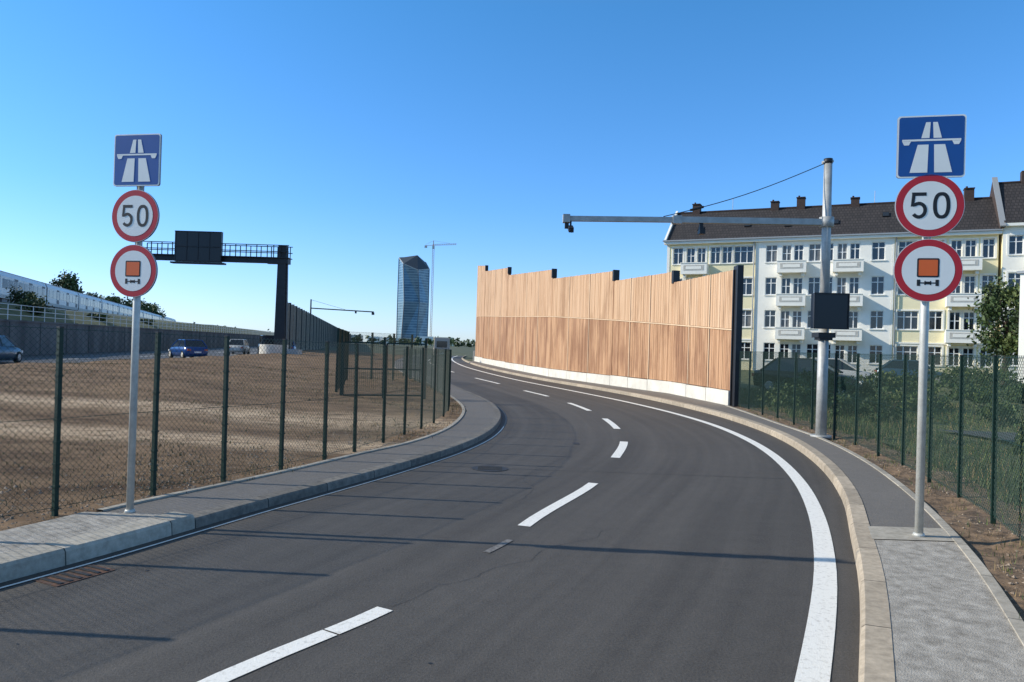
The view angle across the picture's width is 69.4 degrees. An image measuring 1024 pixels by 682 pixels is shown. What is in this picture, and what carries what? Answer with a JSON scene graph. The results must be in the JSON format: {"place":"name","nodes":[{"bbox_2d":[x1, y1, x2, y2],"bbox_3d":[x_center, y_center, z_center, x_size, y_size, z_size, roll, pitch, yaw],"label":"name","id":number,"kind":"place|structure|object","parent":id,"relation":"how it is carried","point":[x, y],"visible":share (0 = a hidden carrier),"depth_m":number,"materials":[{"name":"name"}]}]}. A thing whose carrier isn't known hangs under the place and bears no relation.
{"place":"outdoors","nodes":[
{"label":"outdoors","id":0,"kind":"place"},
{"bbox_2d":[0,346,257,363],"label":"motorway","id":1,"kind":"structure","parent":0,"point":[101,355],"depth_m":57.91,"materials":[{"name":"grey asphalt"}]},
{"bbox_2d":[0,335,22,362],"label":"car","id":2,"kind":"object","parent":1,"relation":"on","point":[17,357],"visible":0.93,"depth_m":40.04,"materials":[{"name":"blue paint"}]},
{"bbox_2d":[168,339,207,357],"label":"car","id":3,"kind":"object","parent":1,"relation":"on","point":[176,352],"visible":0.77,"depth_m":56.77,"materials":[{"name":"blue paint"}]},
{"bbox_2d":[229,339,249,353],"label":"car","id":4,"kind":"object","parent":1,"relation":"on","point":[239,349],"visible":0.77,"depth_m":78.42,"materials":[{"name":"grey paint"}]},
{"bbox_2d":[257,335,273,353],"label":"van","id":5,"kind":"object","parent":1,"relation":"on","point":[269,337],"visible":0.15,"depth_m":75.64,"materials":[{"name":"black paint"}]},
{"bbox_2d":[310,299,373,314],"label":"traffic camera mast","id":6,"kind":"object","parent":1,"relation":"on","point":[311,308],"visible":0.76,"depth_m":149.94,"materials":[{"name":"metal"}]},
{"bbox_2d":[0,302,273,334],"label":"railway embankment","id":7,"kind":"structure","parent":0,"point":[171,325],"depth_m":73.08,"materials":[{"name":"green plant"}]},
{"bbox_2d":[5,284,53,314],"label":"bush","id":8,"kind":"object","parent":7,"relation":"on","point":[18,295],"visible":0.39,"depth_m":63.60,"materials":[{"name":"green plant"}]},
{"bbox_2d":[15,297,45,315],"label":"bush","id":9,"kind":"object","parent":7,"relation":"on","point":[36,308],"visible":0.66,"depth_m":59.80,"materials":[{"name":"green plant"}]},
{"bbox_2d":[49,269,84,292],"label":"tree","id":10,"kind":"object","parent":7,"relation":"on","point":[66,281],"visible":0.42,"depth_m":139.60,"materials":[{"name":"green plant"}]},
{"bbox_2d":[0,270,175,321],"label":"commuter train","id":11,"kind":"object","parent":7,"relation":"on","point":[57,297],"visible":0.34,"depth_m":95.29,"materials":[{"name":"paint"}]},
{"bbox_2d":[83,291,104,298],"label":"tree","id":12,"kind":"object","parent":7,"relation":"on","point":[91,294],"visible":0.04,"depth_m":174.87,"materials":[{"name":"green plant"}]},
{"bbox_2d":[86,313,110,320],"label":"bush","id":13,"kind":"object","parent":7,"relation":"on","point":[95,316],"visible":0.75,"depth_m":74.33,"materials":[{"name":"green plant"}]},
{"bbox_2d":[100,293,126,304],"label":"tree","id":14,"kind":"object","parent":7,"relation":"on","point":[116,299],"visible":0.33,"depth_m":166.84,"materials":[{"name":"green plant"}]},
{"bbox_2d":[119,297,148,310],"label":"tree","id":15,"kind":"object","parent":7,"relation":"on","point":[128,302],"visible":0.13,"depth_m":183.54,"materials":[{"name":"green plant"}]},
{"bbox_2d":[140,319,154,324],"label":"bush","id":16,"kind":"object","parent":7,"relation":"on","point":[150,322],"visible":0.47,"depth_m":91.54,"materials":[{"name":"green plant"}]},
{"bbox_2d":[140,298,156,313],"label":"tree","id":17,"kind":"object","parent":7,"relation":"on","point":[144,305],"visible":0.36,"depth_m":199.07,"materials":[{"name":"green plant"}]},
{"bbox_2d":[150,302,165,319],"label":"tree","id":18,"kind":"object","parent":7,"relation":"on","point":[156,309],"visible":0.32,"depth_m":213.84,"materials":[{"name":"green plant"}]},
{"bbox_2d":[0,350,466,530],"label":"soil field","id":19,"kind":"structure","parent":0,"point":[71,424],"depth_m":13.56,"materials":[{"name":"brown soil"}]},
{"bbox_2d":[0,324,451,519],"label":"chain link fence","id":20,"kind":"object","parent":19,"relation":"on","point":[445,373],"visible":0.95,"depth_m":8.46,"materials":[{"name":"green metal"}]},
{"bbox_2d":[335,328,412,391],"bbox_3d":[-5.860,0.643,28.300,1.905,2.042,11.624,2,0,3],"label":"chain link fence","id":21,"kind":"object","parent":19,"relation":"on","point":[344,333],"visible":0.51,"depth_m":30.58,"materials":[{"name":"metal"}]},
{"bbox_2d":[340,336,427,398],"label":"fence gate","id":22,"kind":"structure","parent":19,"relation":"on","point":[374,343],"depth_m":21.80,"materials":[{"name":"metal"}]},
{"bbox_2d":[0,354,494,553],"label":"pavement","id":23,"kind":"structure","parent":0,"point":[478,416],"depth_m":8.06,"materials":[{"name":"concrete"}]},
{"bbox_2d":[110,133,161,513],"bbox_3d":[-3.450,-0.108,6.773,0.478,3.552,0.118,2,0,11],"label":"traffic sign","id":24,"kind":"object","parent":23,"relation":"on","point":[135,219],"visible":0.99,"depth_m":6.73,"materials":[{"name":"metal"}]},
{"bbox_2d":[351,335,453,345],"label":"distant buildings","id":25,"kind":"structure","parent":0,"point":[424,337],"depth_m":640.01,"materials":[{"name":"grey glass"}]},
{"bbox_2d":[396,255,429,337],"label":"skyscraper","id":26,"kind":"structure","parent":0,"point":[413,295],"depth_m":1083.08,"materials":[{"name":"blue glass"}]},
{"bbox_2d":[17,418,809,663],"bbox_3d":[1.248,1.855,10.447,6.143,0.004,16.199,2,0,13],"label":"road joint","id":27,"kind":"object","parent":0,"point":[525,496],"visible":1,"depth_m":10.37,"materials":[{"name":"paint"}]},
{"bbox_2d":[0,355,859,681],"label":"road","id":28,"kind":"structure","parent":0,"point":[678,569],"depth_m":5.60,"materials":[{"name":"grey asphalt"}]},
{"bbox_2d":[33,564,114,586],"bbox_3d":[-3.151,1.687,5.338,0.260,0.012,0.440,2,0,25],"label":"storm drain","id":29,"kind":"object","parent":28,"relation":"on","point":[72,576],"visible":1,"depth_m":5.31,"materials":[{"name":"metal"}]},
{"bbox_2d":[0,356,836,681],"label":"lane markings","id":30,"kind":"object","parent":28,"relation":"on","point":[816,656],"visible":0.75,"depth_m":5.26,"materials":[{"name":"white paint"}]},
{"bbox_2d":[433,337,449,354],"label":"van","id":31,"kind":"object","parent":28,"relation":"on","point":[440,343],"visible":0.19,"depth_m":93.34,"materials":[{"name":"beige metal"}]},
{"bbox_2d":[472,465,507,471],"bbox_3d":[-0.314,1.806,10.488,0.520,0.008,0.520,2,0,0],"label":"manhole cover","id":32,"kind":"object","parent":28,"relation":"on","point":[489,468],"visible":1,"depth_m":10.47,"materials":[{"name":"metal"}]},
{"bbox_2d":[462,355,894,681],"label":"kerb","id":33,"kind":"structure","parent":28,"relation":"on","point":[876,661],"depth_m":6.07,"materials":[{"name":"concrete"}]},
{"bbox_2d":[0,0,1023,344],"label":"sky","id":34,"kind":"structure","parent":0,"point":[356,137],"materials":[{"name":"blue"}]},
{"bbox_2d":[317,343,953,541],"bbox_3d":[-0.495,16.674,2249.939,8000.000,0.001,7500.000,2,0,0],"label":"ground","id":35,"kind":"structure","parent":0,"point":[466,350],"depth_m":166.46,"materials":[{"name":"brown soil"}]},
{"bbox_2d":[0,319,259,354],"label":"retaining wall","id":36,"kind":"structure","parent":35,"relation":"on","point":[52,336],"depth_m":67.76,"materials":[{"name":"concrete"}]},
{"bbox_2d":[0,303,271,334],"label":"steel railing","id":37,"kind":"object","parent":36,"relation":"on","point":[153,322],"visible":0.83,"depth_m":73.44,"materials":[{"name":"grey metal"}]},
{"bbox_2d":[143,230,301,354],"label":"overhead sign gantry","id":38,"kind":"object","parent":35,"relation":"on","point":[200,247],"visible":0.84,"depth_m":69.42,"materials":[{"name":"metal"}]},
{"bbox_2d":[0,355,500,582],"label":"kerb","id":39,"kind":"structure","parent":35,"relation":"on","point":[22,562],"depth_m":6.51,"materials":[{"name":"concrete"}]},
{"bbox_2d":[287,303,350,349],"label":"grey noise barrier","id":40,"kind":"object","parent":35,"relation":"on","point":[304,325],"visible":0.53,"depth_m":114.62,"materials":[{"name":"metal"}]},
{"bbox_2d":[193,322,474,346],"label":"distant trees","id":41,"kind":"object","parent":35,"relation":"on","point":[455,343],"visible":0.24,"depth_m":515.09,"materials":[{"name":"green plant"}]},
{"bbox_2d":[424,241,456,336],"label":"tower crane","id":42,"kind":"object","parent":35,"relation":"on","point":[433,246],"visible":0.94,"depth_m":999.65,"materials":[{"name":"grey metal"}]},
{"bbox_2d":[474,265,743,407],"bbox_3d":[1.410,-2.740,48.293,1.539,9.701,52.776,2,0,-12],"label":"wooden noise barrier","id":43,"kind":"object","parent":35,"relation":"on","point":[670,332],"visible":0.99,"depth_m":32.60,"materials":[{"name":"wood"},{"name":"concrete"},{"name":"dark steel"}]},
{"bbox_2d":[996,222,1023,379],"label":"walls","id":44,"kind":"structure","parent":35,"relation":"on","point":[1010,263],"depth_m":65.92,"materials":[{"name":"white paint"}]},
{"bbox_2d":[990,171,1023,228],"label":"roof","id":45,"kind":"structure","parent":44,"relation":"on","point":[1008,199],"depth_m":68.07,"materials":[{"name":"tile"}]},
{"bbox_2d":[1006,233,1023,366],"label":"windows","id":46,"kind":"structure","parent":44,"relation":"attached to","point":[1014,245],"depth_m":65.82,"materials":[{"name":"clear glass"}]},
{"bbox_2d":[1017,271,1023,382],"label":"white gable building","id":47,"kind":"structure","parent":35,"relation":"on","point":[1021,331],"depth_m":40.95,"materials":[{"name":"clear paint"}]},
{"bbox_2d":[469,361,1023,681],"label":"pavement","id":48,"kind":"structure","parent":0,"point":[950,622],"depth_m":5.16,"materials":[{"name":"concrete"}]},
{"bbox_2d":[96,372,1023,645],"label":"pavement edging","id":49,"kind":"object","parent":48,"relation":"on","point":[1006,606],"visible":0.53,"depth_m":7.50,"materials":[{"name":"concrete"}]},
{"bbox_2d":[563,158,849,438],"bbox_3d":[3.808,-0.889,14.777,5.660,5.700,0.560,2,0,0],"label":"traffic camera mast","id":50,"kind":"object","parent":48,"relation":"on","point":[829,310],"visible":1,"depth_m":14.79,"materials":[{"name":"metal"}]},
{"bbox_2d":[893,114,966,540],"bbox_3d":[3.783,-0.085,6.785,0.576,3.944,0.129,2,0,13],"label":"traffic sign","id":51,"kind":"object","parent":48,"relation":"on","point":[930,161],"visible":0.99,"depth_m":6.74,"materials":[{"name":"metal"}]},
{"bbox_2d":[663,229,1002,373],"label":"walls","id":52,"kind":"structure","parent":0,"point":[758,303],"depth_m":71.63,"materials":[{"name":"white paint"}]},
{"bbox_2d":[680,256,982,346],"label":"balconies","id":53,"kind":"structure","parent":52,"relation":"attached to","point":[971,263],"depth_m":70.91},
{"bbox_2d":[664,186,1000,241],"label":"roof","id":54,"kind":"structure","parent":52,"relation":"on","point":[855,216],"depth_m":75.18,"materials":[{"name":"tile"}]},
{"bbox_2d":[671,237,996,367],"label":"windows","id":55,"kind":"structure","parent":52,"relation":"attached to","point":[908,319],"depth_m":71.67,"materials":[{"name":"white glass"}]},
{"bbox_2d":[731,404,1023,620],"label":"soil verge","id":56,"kind":"structure","parent":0,"point":[938,501],"depth_m":7.87,"materials":[{"name":"brown soil"}]},
{"bbox_2d":[0,389,1023,599],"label":"gravel","id":57,"kind":"structure","parent":56,"relation":"on","point":[21,467],"depth_m":8.90,"materials":[{"name":"brown gravel"}]},
{"bbox_2d":[738,351,1023,539],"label":"chain link fence","id":58,"kind":"object","parent":56,"relation":"on","point":[994,463],"visible":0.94,"depth_m":9.92,"materials":[{"name":"green metal"}]},
{"bbox_2d":[737,371,1023,618],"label":"weedy verge","id":59,"kind":"structure","parent":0,"point":[937,434],"depth_m":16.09,"materials":[{"name":"green plant"}]},
{"bbox_2d":[752,380,814,410],"bbox_3d":[8.148,1.609,22.000,1.776,1.081,1.628,2,0,-39],"label":"bush","id":60,"kind":"object","parent":59,"relation":"on","point":[780,390],"visible":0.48,"depth_m":21.82,"materials":[{"name":"green plant"}]},
{"bbox_2d":[769,368,845,398],"bbox_3d":[10.320,1.600,25.968,2.449,1.350,2.062,2,0,0],"label":"bush","id":61,"kind":"object","parent":59,"relation":"on","point":[792,379],"visible":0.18,"depth_m":25.70,"materials":[{"name":"green plant"}]},
{"bbox_2d":[752,357,867,394],"bbox_3d":[12.449,1.473,31.002,4.330,1.495,1.824,1,0,34],"label":"parked car","id":62,"kind":"object","parent":59,"relation":"on","point":[785,371],"visible":0.22,"depth_m":30.78,"materials":[{"name":"black paint"}]},
{"bbox_2d":[787,378,854,406],"bbox_3d":[9.588,1.689,23.168,2.162,1.056,1.652,2,0,-14],"label":"bush","id":63,"kind":"object","parent":59,"relation":"on","point":[806,400],"visible":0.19,"depth_m":23.17,"materials":[{"name":"green plant"}]},
{"bbox_2d":[796,371,862,400],"bbox_3d":[11.441,1.634,26.827,2.593,1.316,2.334,2,0,0],"label":"bush","id":64,"kind":"object","parent":59,"relation":"on","point":[832,381],"visible":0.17,"depth_m":26.48,"materials":[{"name":"green plant"}]},
{"bbox_2d":[830,392,863,417],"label":"bush","id":65,"kind":"object","parent":59,"relation":"on","point":[846,404],"visible":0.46,"depth_m":19.50,"materials":[{"name":"green plant"}]},
{"bbox_2d":[828,358,875,383],"bbox_3d":[17.445,1.681,40.000,4.330,1.495,1.824,1,0,29],"label":"parked car","id":66,"kind":"object","parent":59,"relation":"on","point":[847,373],"visible":0.05,"depth_m":39.00,"materials":[{"name":"grey paint"}]},
{"bbox_2d":[853,368,915,398],"bbox_3d":[14.927,1.760,29.940,2.981,1.469,2.377,2,0,0],"label":"bush","id":67,"kind":"object","parent":59,"relation":"on","point":[885,376],"visible":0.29,"depth_m":29.70,"materials":[{"name":"green plant"}]},
{"bbox_2d":[859,386,913,421],"bbox_3d":[9.520,1.646,19.038,1.379,1.177,1.448,2,0,0],"label":"bush","id":68,"kind":"object","parent":59,"relation":"on","point":[892,410],"visible":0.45,"depth_m":18.92,"materials":[{"name":"green plant"}]},
{"bbox_2d":[874,360,949,382],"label":"parked car","id":69,"kind":"object","parent":59,"relation":"on","point":[898,367],"visible":0.09,"depth_m":46.52,"materials":[{"name":"black paint"}]},
{"bbox_2d":[888,391,945,416],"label":"bush","id":70,"kind":"object","parent":59,"relation":"on","point":[916,395],"visible":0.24,"depth_m":21.29,"materials":[{"name":"green plant"}]},
{"bbox_2d":[883,369,950,395],"bbox_3d":[17.959,1.934,33.425,3.122,1.385,3.271,2,0,0],"label":"bush","id":71,"kind":"object","parent":59,"relation":"on","point":[909,377],"visible":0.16,"depth_m":33.20,"materials":[{"name":"green plant"}]},
{"bbox_2d":[909,384,956,410],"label":"bush","id":72,"kind":"object","parent":59,"relation":"on","point":[945,399],"visible":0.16,"depth_m":23.81,"materials":[{"name":"green plant"}]},
{"bbox_2d":[929,363,1005,392],"bbox_3d":[20.860,1.885,33.880,3.107,1.813,2.957,1,0,34],"label":"bush","id":73,"kind":"object","parent":59,"relation":"on","point":[952,371],"visible":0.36,"depth_m":33.68,"materials":[{"name":"green plant"}]},
{"bbox_2d":[946,383,1015,405],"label":"bush","id":74,"kind":"object","parent":59,"relation":"on","point":[968,389],"visible":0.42,"depth_m":25.84,"materials":[{"name":"green plant"}]},
{"bbox_2d":[939,370,1023,390],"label":"bush","id":75,"kind":"object","parent":59,"relation":"on","point":[991,381],"visible":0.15,"depth_m":37.33,"materials":[{"name":"green plant"}]},
{"bbox_2d":[948,361,1015,385],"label":"bush","id":76,"kind":"object","parent":59,"relation":"on","point":[988,369],"visible":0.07,"depth_m":43.67,"materials":[{"name":"green plant"}]},
{"bbox_2d":[966,272,1019,384],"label":"tree","id":77,"kind":"object","parent":59,"relation":"on","point":[995,298],"visible":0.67,"depth_m":50.49,"materials":[{"name":"green plant"}]},
{"bbox_2d":[975,401,1023,426],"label":"bush","id":78,"kind":"object","parent":59,"relation":"on","point":[1000,413],"visible":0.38,"depth_m":18.27,"materials":[{"name":"green plant"}]},
{"bbox_2d":[994,300,1018,359],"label":"tree","id":79,"kind":"object","parent":59,"relation":"on","point":[1010,344],"visible":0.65,"depth_m":48.87,"materials":[{"name":"green plant"}]},
{"bbox_2d":[998,383,1023,402],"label":"bush","id":80,"kind":"object","parent":59,"relation":"on","point":[1013,391],"visible":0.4,"depth_m":28.71,"materials":[{"name":"green plant"}]},
{"bbox_2d":[1006,421,1023,454],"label":"bush","id":81,"kind":"object","parent":59,"relation":"on","point":[1018,439],"visible":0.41,"depth_m":13.12,"materials":[{"name":"green plant"}]},
{"bbox_2d":[936,429,1016,441],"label":"side road","id":82,"kind":"structure","parent":0,"point":[987,434],"depth_m":15.79,"materials":[{"name":"grey asphalt"}]}
]}

